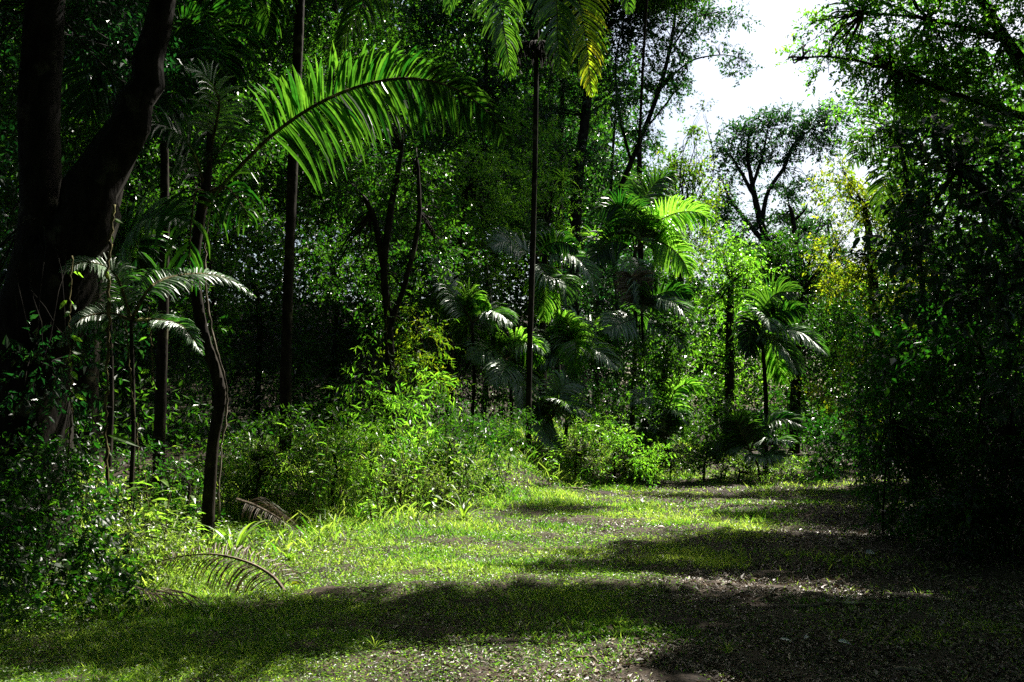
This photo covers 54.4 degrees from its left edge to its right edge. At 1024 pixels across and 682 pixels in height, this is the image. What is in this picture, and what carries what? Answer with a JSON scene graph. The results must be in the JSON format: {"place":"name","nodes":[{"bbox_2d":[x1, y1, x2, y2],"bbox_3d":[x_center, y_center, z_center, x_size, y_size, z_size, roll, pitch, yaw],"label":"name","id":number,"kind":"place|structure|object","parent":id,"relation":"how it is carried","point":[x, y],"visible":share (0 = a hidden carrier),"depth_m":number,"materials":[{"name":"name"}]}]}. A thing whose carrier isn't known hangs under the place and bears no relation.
{"place":"outdoors","nodes":[
{"label":"outdoors","id":0,"kind":"place"},
{"bbox_2d":[0,0,613,229],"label":"canopy","id":1,"kind":"object","parent":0,"point":[480,63],"depth_m":43.09,"materials":[{"name":"green plant"}]},
{"bbox_2d":[0,302,1023,681],"bbox_3d":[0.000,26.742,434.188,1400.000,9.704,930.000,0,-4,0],"label":"ground","id":2,"kind":"structure","parent":0,"point":[754,656],"depth_m":8.93,"materials":[{"name":"plant"}]},
{"bbox_2d":[0,423,159,637],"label":"shrub","id":3,"kind":"object","parent":2,"relation":"on","point":[20,532],"visible":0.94,"depth_m":7.99,"materials":[{"name":"green plant"}]},
{"bbox_2d":[0,0,159,342],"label":"broadleaf tree","id":4,"kind":"object","parent":2,"relation":"on","point":[92,128],"visible":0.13,"depth_m":18.09,"materials":[{"name":"green plant"}]},
{"bbox_2d":[72,408,110,487],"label":"shrub","id":5,"kind":"object","parent":2,"relation":"on","point":[75,422],"visible":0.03,"depth_m":10.18,"materials":[{"name":"green plant"}]},
{"bbox_2d":[71,46,126,488],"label":"broadleaf tree","id":6,"kind":"object","parent":2,"relation":"on","point":[91,383],"visible":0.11,"depth_m":14.81,"materials":[{"name":"green plant"}]},
{"bbox_2d":[66,434,139,579],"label":"bent leaf plant","id":7,"kind":"object","parent":2,"relation":"on","point":[122,439],"visible":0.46,"depth_m":8.96,"materials":[{"name":"green plant"}]},
{"bbox_2d":[0,0,210,581],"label":"broadleaf tree","id":8,"kind":"object","parent":2,"relation":"on","point":[59,224],"visible":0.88,"depth_m":9.68,"materials":[{"name":"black plant"}]},
{"bbox_2d":[59,256,86,473],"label":"hanging vine","id":9,"kind":"object","parent":8,"relation":"hanging from","point":[73,373],"visible":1,"depth_m":8.41,"materials":[{"name":"green plant"}]},
{"bbox_2d":[102,204,121,485],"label":"hanging vine","id":10,"kind":"object","parent":8,"relation":"hanging from","point":[106,325],"visible":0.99,"depth_m":8.61,"materials":[{"name":"brown plant"}]},
{"bbox_2d":[124,320,139,473],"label":"hanging vine","id":11,"kind":"object","parent":8,"relation":"hanging from","point":[137,449],"visible":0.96,"depth_m":9.19,"materials":[{"name":"brown plant"}]},
{"bbox_2d":[59,460,219,595],"bbox_3d":[-3.418,1.747,8.812,1.484,1.412,1.270,0,-4,0],"label":"shrub","id":12,"kind":"object","parent":2,"relation":"on","point":[130,529],"visible":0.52,"depth_m":9.00,"materials":[{"name":"green plant"}]},
{"bbox_2d":[108,479,173,567],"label":"broad leaved weed","id":13,"kind":"object","parent":2,"relation":"on","point":[165,482],"visible":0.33,"depth_m":9.48,"materials":[{"name":"green plant"}]},
{"bbox_2d":[13,0,270,508],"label":"palm tree","id":14,"kind":"object","parent":2,"relation":"on","point":[197,48],"visible":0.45,"depth_m":13.65,"materials":[{"name":"green plant"}]},
{"bbox_2d":[102,187,196,536],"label":"palm tree","id":15,"kind":"object","parent":2,"relation":"on","point":[130,239],"visible":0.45,"depth_m":12.46,"materials":[{"name":"green plant"}]},
{"bbox_2d":[56,252,256,564],"bbox_3d":[-3.607,0.796,10.117,1.538,3.364,1.720,0,-4,0],"label":"palm tree","id":16,"kind":"object","parent":2,"relation":"on","point":[79,320],"visible":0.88,"depth_m":9.80,"materials":[{"name":"green plant"}]},
{"bbox_2d":[139,307,156,391],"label":"hanging vine","id":17,"kind":"object","parent":16,"relation":"hanging from","point":[144,371],"visible":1,"depth_m":9.20,"materials":[{"name":"green plant"}]},
{"bbox_2d":[91,437,228,534],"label":"shrub","id":18,"kind":"object","parent":2,"relation":"on","point":[184,477],"visible":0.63,"depth_m":12.73,"materials":[{"name":"green plant"}]},
{"bbox_2d":[138,436,190,564],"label":"broad leaved weed","id":19,"kind":"object","parent":2,"relation":"on","point":[147,490],"visible":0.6,"depth_m":9.85,"materials":[{"name":"green plant"}]},
{"bbox_2d":[133,586,211,610],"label":"fallen frond","id":20,"kind":"object","parent":2,"relation":"on","point":[170,591],"visible":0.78,"depth_m":8.07,"materials":[{"name":"brown plant"}]},
{"bbox_2d":[154,489,199,565],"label":"broad leaved weed","id":21,"kind":"object","parent":2,"relation":"on","point":[166,505],"visible":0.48,"depth_m":10.30,"materials":[{"name":"green plant"}]},
{"bbox_2d":[99,254,255,444],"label":"broadleaf tree","id":22,"kind":"object","parent":2,"relation":"on","point":[124,373],"visible":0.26,"depth_m":18.83,"materials":[{"name":"green plant"}]},
{"bbox_2d":[96,0,314,415],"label":"broadleaf tree","id":23,"kind":"object","parent":2,"relation":"on","point":[259,233],"visible":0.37,"depth_m":20.18,"materials":[{"name":"green plant"}]},
{"bbox_2d":[136,543,305,594],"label":"fallen frond","id":24,"kind":"object","parent":2,"relation":"on","point":[256,576],"visible":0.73,"depth_m":8.84,"materials":[{"name":"brown plant"}]},
{"bbox_2d":[197,520,281,554],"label":"lily plant","id":25,"kind":"object","parent":2,"relation":"on","point":[239,541],"visible":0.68,"depth_m":10.90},
{"bbox_2d":[142,204,359,436],"bbox_3d":[-6.272,-0.313,24.078,5.320,5.936,3.253,0,-4,0],"label":"broadleaf tree","id":26,"kind":"object","parent":2,"relation":"on","point":[275,286],"visible":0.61,"depth_m":23.95,"materials":[{"name":"green plant"}]},
{"bbox_2d":[236,497,302,535],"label":"fallen frond","id":27,"kind":"object","parent":2,"relation":"on","point":[260,507],"visible":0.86,"depth_m":12.21,"materials":[{"name":"brown plant"}]},
{"bbox_2d":[217,402,341,519],"bbox_3d":[-3.232,1.728,13.485,1.902,1.820,1.150,0,-4,0],"label":"shrub","id":28,"kind":"object","parent":2,"relation":"on","point":[254,491],"visible":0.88,"depth_m":13.48,"materials":[{"name":"green plant"}]},
{"bbox_2d":[279,468,314,520],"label":"broad leaved weed","id":29,"kind":"object","parent":2,"relation":"on","point":[312,492],"visible":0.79,"depth_m":13.27,"materials":[{"name":"green plant"}]},
{"bbox_2d":[105,39,513,550],"bbox_3d":[-2.121,-0.362,10.934,4.663,5.845,1.678,-1,-4,11],"label":"palm tree","id":30,"kind":"object","parent":2,"relation":"on","point":[354,117],"visible":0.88,"depth_m":10.78,"materials":[{"name":"green plant"}]},
{"bbox_2d":[203,213,228,548],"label":"hanging vine","id":31,"kind":"object","parent":30,"relation":"hanging from","point":[220,363],"visible":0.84,"depth_m":11.26,"materials":[{"name":"brown plant"}]},
{"bbox_2d":[204,0,416,425],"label":"broadleaf tree","id":32,"kind":"object","parent":2,"relation":"on","point":[268,181],"visible":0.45,"depth_m":27.27,"materials":[{"name":"green plant"}]},
{"bbox_2d":[229,0,396,468],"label":"palm tree","id":33,"kind":"object","parent":2,"relation":"on","point":[269,21],"visible":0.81,"depth_m":15.96,"materials":[{"name":"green plant"}]},
{"bbox_2d":[304,427,334,529],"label":"broad leaved weed","id":34,"kind":"object","parent":2,"relation":"on","point":[314,484],"visible":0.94,"depth_m":13.01,"materials":[{"name":"green plant"}]},
{"bbox_2d":[279,403,400,519],"bbox_3d":[-2.432,1.789,14.181,1.703,1.969,1.137,0,-4,0],"label":"shrub","id":35,"kind":"object","parent":2,"relation":"on","point":[338,448],"visible":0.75,"depth_m":14.18,"materials":[{"name":"green plant"}]},
{"bbox_2d":[320,443,363,514],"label":"broad leaved weed","id":36,"kind":"object","parent":2,"relation":"on","point":[334,499],"visible":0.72,"depth_m":14.03,"materials":[{"name":"green plant"}]},
{"bbox_2d":[327,454,380,509],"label":"broad leaved weed","id":37,"kind":"object","parent":2,"relation":"on","point":[366,478],"visible":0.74,"depth_m":14.31,"materials":[{"name":"green plant"}]},
{"bbox_2d":[272,226,461,432],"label":"broadleaf tree","id":38,"kind":"object","parent":2,"relation":"on","point":[334,355],"visible":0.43,"depth_m":24.90,"materials":[{"name":"green plant"}]},
{"bbox_2d":[364,448,395,517],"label":"broad leaved weed","id":39,"kind":"object","parent":2,"relation":"on","point":[372,474],"visible":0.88,"depth_m":14.20,"materials":[{"name":"green plant"}]},
{"bbox_2d":[294,68,489,456],"bbox_3d":[-2.279,-1.482,18.132,3.757,7.498,2.623,0,-4,0],"label":"broadleaf tree","id":40,"kind":"object","parent":2,"relation":"on","point":[383,253],"visible":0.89,"depth_m":18.09,"materials":[{"name":"green plant"}]},
{"bbox_2d":[325,331,461,486],"bbox_3d":[-2.037,1.111,16.016,1.792,2.730,2.562,-2,-4,26],"label":"shrub","id":41,"kind":"object","parent":2,"relation":"on","point":[374,424],"visible":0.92,"depth_m":15.90,"materials":[{"name":"green plant"}]},
{"bbox_2d":[47,414,762,622],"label":"tall grass","id":42,"kind":"structure","parent":2,"relation":"on","point":[329,514],"depth_m":13.74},
{"bbox_2d":[384,432,425,510],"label":"broad leaved weed","id":43,"kind":"object","parent":2,"relation":"on","point":[410,469],"visible":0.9,"depth_m":14.96,"materials":[{"name":"green plant"}]},
{"bbox_2d":[394,445,426,509],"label":"broad leaved weed","id":44,"kind":"object","parent":2,"relation":"on","point":[416,476],"visible":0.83,"depth_m":15.27,"materials":[{"name":"green plant"}]},
{"bbox_2d":[396,420,437,489],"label":"broad leaved weed","id":45,"kind":"object","parent":2,"relation":"on","point":[429,422],"visible":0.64,"depth_m":16.20,"materials":[{"name":"green plant"}]},
{"bbox_2d":[338,469,505,513],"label":"shrub","id":46,"kind":"object","parent":2,"relation":"on","point":[442,488],"visible":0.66,"depth_m":15.35,"materials":[{"name":"green plant"}]},
{"bbox_2d":[374,290,472,452],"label":"broadleaf tree","id":47,"kind":"object","parent":2,"relation":"on","point":[415,354],"visible":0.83,"depth_m":17.95,"materials":[{"name":"green plant"}]},
{"bbox_2d":[429,442,462,509],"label":"broad leaved weed","id":48,"kind":"object","parent":2,"relation":"on","point":[442,473],"visible":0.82,"depth_m":15.72,"materials":[{"name":"green plant"}]},
{"bbox_2d":[315,101,580,421],"bbox_3d":[-2.163,-2.446,32.312,9.016,10.956,3.729,0,-4,0],"label":"broadleaf tree","id":49,"kind":"object","parent":2,"relation":"on","point":[452,138],"visible":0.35,"depth_m":32.16,"materials":[{"name":"green plant"}]},
{"bbox_2d":[345,206,562,433],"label":"broadleaf tree","id":50,"kind":"object","parent":2,"relation":"on","point":[459,357],"visible":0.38,"depth_m":26.88,"materials":[{"name":"green plant"}]},
{"bbox_2d":[382,380,542,493],"bbox_3d":[-0.836,1.726,17.224,1.919,2.242,3.159,-3,-5,40],"label":"shrub","id":51,"kind":"object","parent":2,"relation":"on","point":[482,428],"visible":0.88,"depth_m":17.00,"materials":[{"name":"green plant"}]},
{"bbox_2d":[442,491,489,517],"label":"lily plant","id":52,"kind":"object","parent":2,"relation":"on","point":[463,510],"visible":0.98,"depth_m":14.69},
{"bbox_2d":[397,127,548,432],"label":"broadleaf tree","id":53,"kind":"object","parent":2,"relation":"on","point":[470,190],"visible":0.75,"depth_m":25.14,"materials":[{"name":"green plant"}]},
{"bbox_2d":[429,257,519,432],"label":"palm tree","id":54,"kind":"object","parent":2,"relation":"on","point":[461,303],"visible":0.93,"depth_m":22.02,"materials":[{"name":"green plant"}]},
{"bbox_2d":[347,0,603,415],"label":"broadleaf tree","id":55,"kind":"object","parent":2,"relation":"on","point":[428,9],"visible":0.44,"depth_m":33.56,"materials":[{"name":"green plant"}]},
{"bbox_2d":[482,429,519,493],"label":"broad leaved weed","id":56,"kind":"object","parent":2,"relation":"on","point":[512,449],"visible":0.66,"depth_m":17.45,"materials":[{"name":"green plant"}]},
{"bbox_2d":[457,326,550,432],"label":"palm tree","id":57,"kind":"object","parent":2,"relation":"on","point":[490,350],"visible":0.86,"depth_m":21.93,"materials":[{"name":"green plant"}]},
{"bbox_2d":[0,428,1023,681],"bbox_3d":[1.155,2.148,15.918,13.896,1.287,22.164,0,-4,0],"label":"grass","id":58,"kind":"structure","parent":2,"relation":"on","point":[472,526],"depth_m":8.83,"materials":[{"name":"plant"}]},
{"bbox_2d":[0,417,1023,681],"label":"ground cover","id":59,"kind":"object","parent":2,"relation":"on","point":[238,595],"visible":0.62,"depth_m":8.16,"materials":[{"name":"plant"}]},
{"bbox_2d":[0,0,1023,444],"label":"forest","id":60,"kind":"object","parent":2,"relation":"on","point":[516,296],"visible":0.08,"depth_m":51.78,"materials":[{"name":"green plant"}]},
{"bbox_2d":[441,0,635,456],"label":"palm tree","id":61,"kind":"object","parent":2,"relation":"on","point":[548,47],"visible":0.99,"depth_m":20.47,"materials":[{"name":"green plant"}]},
{"bbox_2d":[491,82,589,399],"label":"broadleaf tree","id":62,"kind":"object","parent":2,"relation":"on","point":[544,206],"visible":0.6,"depth_m":28.58,"materials":[{"name":"green plant"}]},
{"bbox_2d":[486,207,602,394],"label":"palm tree","id":63,"kind":"object","parent":2,"relation":"on","point":[553,245],"visible":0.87,"depth_m":24.25,"materials":[{"name":"green plant"}]},
{"bbox_2d":[73,313,1019,504],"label":"undergrowth","id":64,"kind":"object","parent":2,"relation":"on","point":[181,431],"visible":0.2,"depth_m":20.96,"materials":[{"name":"green plant"}]},
{"bbox_2d":[80,436,1023,681],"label":"leaf litter","id":65,"kind":"object","parent":2,"relation":"on","point":[828,666],"visible":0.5,"depth_m":7.55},
{"bbox_2d":[794,594,883,608],"bbox_3d":[2.610,2.087,7.978,0.719,0.100,0.112,0,-4,-2],"label":"fallen stick","id":66,"kind":"object","parent":65,"relation":"on","point":[827,602],"visible":0.93,"depth_m":7.93,"materials":[{"name":"brown wood"}]},
{"bbox_2d":[521,369,595,454],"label":"palm tree","id":67,"kind":"object","parent":2,"relation":"on","point":[545,404],"visible":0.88,"depth_m":21.69,"materials":[{"name":"green plant"}]},
{"bbox_2d":[499,0,647,422],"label":"broadleaf tree","id":68,"kind":"object","parent":2,"relation":"on","point":[585,115],"visible":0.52,"depth_m":33.45,"materials":[{"name":"green plant"}]},
{"bbox_2d":[532,307,623,447],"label":"palm tree","id":69,"kind":"object","parent":2,"relation":"on","point":[583,342],"visible":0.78,"depth_m":22.71,"materials":[{"name":"green plant"}]},
{"bbox_2d":[514,256,667,430],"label":"broadleaf tree","id":70,"kind":"object","parent":2,"relation":"on","point":[606,302],"visible":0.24,"depth_m":31.00,"materials":[{"name":"green plant"}]},
{"bbox_2d":[509,25,678,416],"bbox_3d":[2.996,-4.278,36.292,6.674,15.015,3.964,0,-4,0],"label":"broadleaf tree","id":71,"kind":"object","parent":2,"relation":"on","point":[624,158],"visible":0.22,"depth_m":36.26,"materials":[{"name":"green plant"}]},
{"bbox_2d":[532,395,678,487],"bbox_3d":[1.915,2.095,20.897,3.046,2.085,2.015,0,-4,0],"label":"shrub","id":72,"kind":"object","parent":2,"relation":"on","point":[584,427],"visible":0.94,"depth_m":20.45,"materials":[{"name":"green plant"}]},
{"bbox_2d":[558,384,667,480],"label":"shrub","id":73,"kind":"object","parent":2,"relation":"on","point":[607,405],"visible":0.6,"depth_m":21.86,"materials":[{"name":"green plant"}]},
{"bbox_2d":[501,0,731,384],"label":"broadleaf tree","id":74,"kind":"object","parent":2,"relation":"on","point":[666,6],"visible":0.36,"depth_m":34.96,"materials":[{"name":"green plant"}]},
{"bbox_2d":[637,0,647,427],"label":"broadleaf tree","id":75,"kind":"object","parent":2,"relation":"on","point":[639,164],"visible":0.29,"depth_m":32.30,"materials":[{"name":"brown plant"}]},
{"bbox_2d":[598,262,698,448],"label":"palm tree","id":76,"kind":"object","parent":2,"relation":"on","point":[658,299],"visible":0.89,"depth_m":24.00,"materials":[{"name":"green plant"}]},
{"bbox_2d":[583,161,715,437],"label":"palm tree","id":77,"kind":"object","parent":2,"relation":"on","point":[640,216],"visible":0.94,"depth_m":24.83,"materials":[{"name":"green plant"}]},
{"bbox_2d":[627,372,704,477],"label":"palm tree","id":78,"kind":"object","parent":2,"relation":"on","point":[668,412],"visible":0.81,"depth_m":22.38,"materials":[{"name":"green plant"}]},
{"bbox_2d":[606,297,726,467],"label":"broadleaf tree","id":79,"kind":"object","parent":2,"relation":"on","point":[666,365],"visible":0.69,"depth_m":23.35,"materials":[{"name":"green plant"}]},
{"bbox_2d":[585,0,764,421],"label":"broadleaf tree","id":80,"kind":"object","parent":2,"relation":"on","point":[627,32],"visible":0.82,"depth_m":35.61,"materials":[{"name":"green plant"}]},
{"bbox_2d":[620,98,731,442],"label":"broadleaf tree","id":81,"kind":"object","parent":2,"relation":"on","point":[681,169],"visible":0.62,"depth_m":34.30,"materials":[{"name":"green plant"}]},
{"bbox_2d":[662,391,751,483],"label":"shrub","id":82,"kind":"object","parent":2,"relation":"on","point":[708,420],"visible":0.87,"depth_m":21.70,"materials":[{"name":"green plant"}]},
{"bbox_2d":[676,221,790,417],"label":"broadleaf tree","id":83,"kind":"object","parent":2,"relation":"on","point":[730,301],"visible":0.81,"depth_m":27.03,"materials":[{"name":"green plant"}]},
{"bbox_2d":[644,235,828,443],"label":"broadleaf tree","id":84,"kind":"object","parent":2,"relation":"on","point":[696,286],"visible":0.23,"depth_m":36.73,"materials":[{"name":"green plant"}]},
{"bbox_2d":[708,407,808,481],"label":"palm tree","id":85,"kind":"object","parent":2,"relation":"on","point":[741,431],"visible":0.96,"depth_m":21.59,"materials":[{"name":"green plant"}]},
{"bbox_2d":[714,451,810,482],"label":"shrub","id":86,"kind":"object","parent":2,"relation":"on","point":[747,471],"visible":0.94,"depth_m":21.32,"materials":[{"name":"green plant"}]},
{"bbox_2d":[729,270,830,475],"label":"palm tree","id":87,"kind":"object","parent":2,"relation":"on","point":[778,318],"visible":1,"depth_m":23.68,"materials":[{"name":"green plant"}]},
{"bbox_2d":[703,88,866,399],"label":"broadleaf tree","id":88,"kind":"object","parent":2,"relation":"on","point":[747,155],"visible":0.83,"depth_m":42.42,"materials":[{"name":"green plant"}]},
{"bbox_2d":[684,185,901,417],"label":"broadleaf tree","id":89,"kind":"object","parent":2,"relation":"on","point":[828,223],"visible":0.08,"depth_m":48.20,"materials":[{"name":"green plant"}]},
{"bbox_2d":[760,199,832,443],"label":"broadleaf tree","id":90,"kind":"object","parent":2,"relation":"on","point":[792,214],"visible":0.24,"depth_m":38.33,"materials":[{"name":"green plant"}]},
{"bbox_2d":[714,167,888,453],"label":"broadleaf tree","id":91,"kind":"object","parent":2,"relation":"on","point":[794,394],"visible":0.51,"depth_m":30.98,"materials":[{"name":"green plant"}]},
{"bbox_2d":[788,292,917,462],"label":"broadleaf tree","id":92,"kind":"object","parent":2,"relation":"on","point":[820,389],"visible":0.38,"depth_m":24.95,"materials":[{"name":"green plant"}]},
{"bbox_2d":[801,152,943,458],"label":"broadleaf tree","id":93,"kind":"object","parent":2,"relation":"on","point":[853,272],"visible":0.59,"depth_m":27.13,"materials":[{"name":"green plant"}]},
{"bbox_2d":[784,337,961,494],"bbox_3d":[7.079,1.718,20.365,3.121,3.838,4.347,3,-5,-37],"label":"shrub","id":94,"kind":"object","parent":2,"relation":"on","point":[831,442],"visible":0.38,"depth_m":19.91,"materials":[{"name":"green plant"}]},
{"bbox_2d":[772,0,1023,164],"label":"broadleaf tree","id":95,"kind":"object","parent":2,"relation":"on","point":[896,74],"visible":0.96,"depth_m":15.82,"materials":[{"name":"green plant"}]},
{"bbox_2d":[775,146,1023,448],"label":"broadleaf tree","id":96,"kind":"object","parent":2,"relation":"on","point":[992,230],"visible":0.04,"depth_m":33.95,"materials":[{"name":"green plant"}]},
{"bbox_2d":[829,86,975,457],"bbox_3d":[7.975,-1.083,20.494,2.974,8.437,2.569,0,-4,0],"label":"broadleaf tree","id":97,"kind":"object","parent":2,"relation":"on","point":[889,166],"visible":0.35,"depth_m":20.29,"materials":[{"name":"green plant"}]},
{"bbox_2d":[834,402,991,517],"bbox_3d":[6.198,1.996,16.197,2.279,2.053,4.111,0,-4,0],"label":"shrub","id":98,"kind":"object","parent":2,"relation":"on","point":[870,499],"visible":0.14,"depth_m":15.02,"materials":[{"name":"green plant"}]},
{"bbox_2d":[842,89,1000,472],"bbox_3d":[8.632,-1.360,20.794,3.618,8.581,0.821,0,-4,-4],"label":"palm tree","id":99,"kind":"object","parent":2,"relation":"on","point":[872,188],"visible":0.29,"depth_m":21.20,"materials":[{"name":"green plant"}]},
{"bbox_2d":[830,241,1022,502],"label":"broadleaf tree","id":100,"kind":"object","parent":2,"relation":"on","point":[867,340],"visible":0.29,"depth_m":17.03,"materials":[{"name":"green plant"}]},
{"bbox_2d":[831,299,1023,544],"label":"shrub","id":101,"kind":"object","parent":2,"relation":"on","point":[915,457],"visible":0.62,"depth_m":11.83,"materials":[{"name":"green plant"}]},
{"bbox_2d":[850,92,1023,428],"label":"broadleaf tree","id":102,"kind":"object","parent":2,"relation":"on","point":[995,207],"visible":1,"depth_m":9.34,"materials":[{"name":"green plant"}]},
{"bbox_2d":[869,280,1023,544],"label":"shrub","id":103,"kind":"object","parent":2,"relation":"on","point":[939,357],"visible":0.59,"depth_m":10.96,"materials":[{"name":"green plant"}]},
{"bbox_2d":[897,358,1023,567],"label":"shrub","id":104,"kind":"object","parent":2,"relation":"on","point":[994,505],"visible":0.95,"depth_m":10.42,"materials":[{"name":"green plant"}]},
{"bbox_2d":[0,0,1023,406],"label":"sky","id":105,"kind":"structure","parent":0,"point":[770,84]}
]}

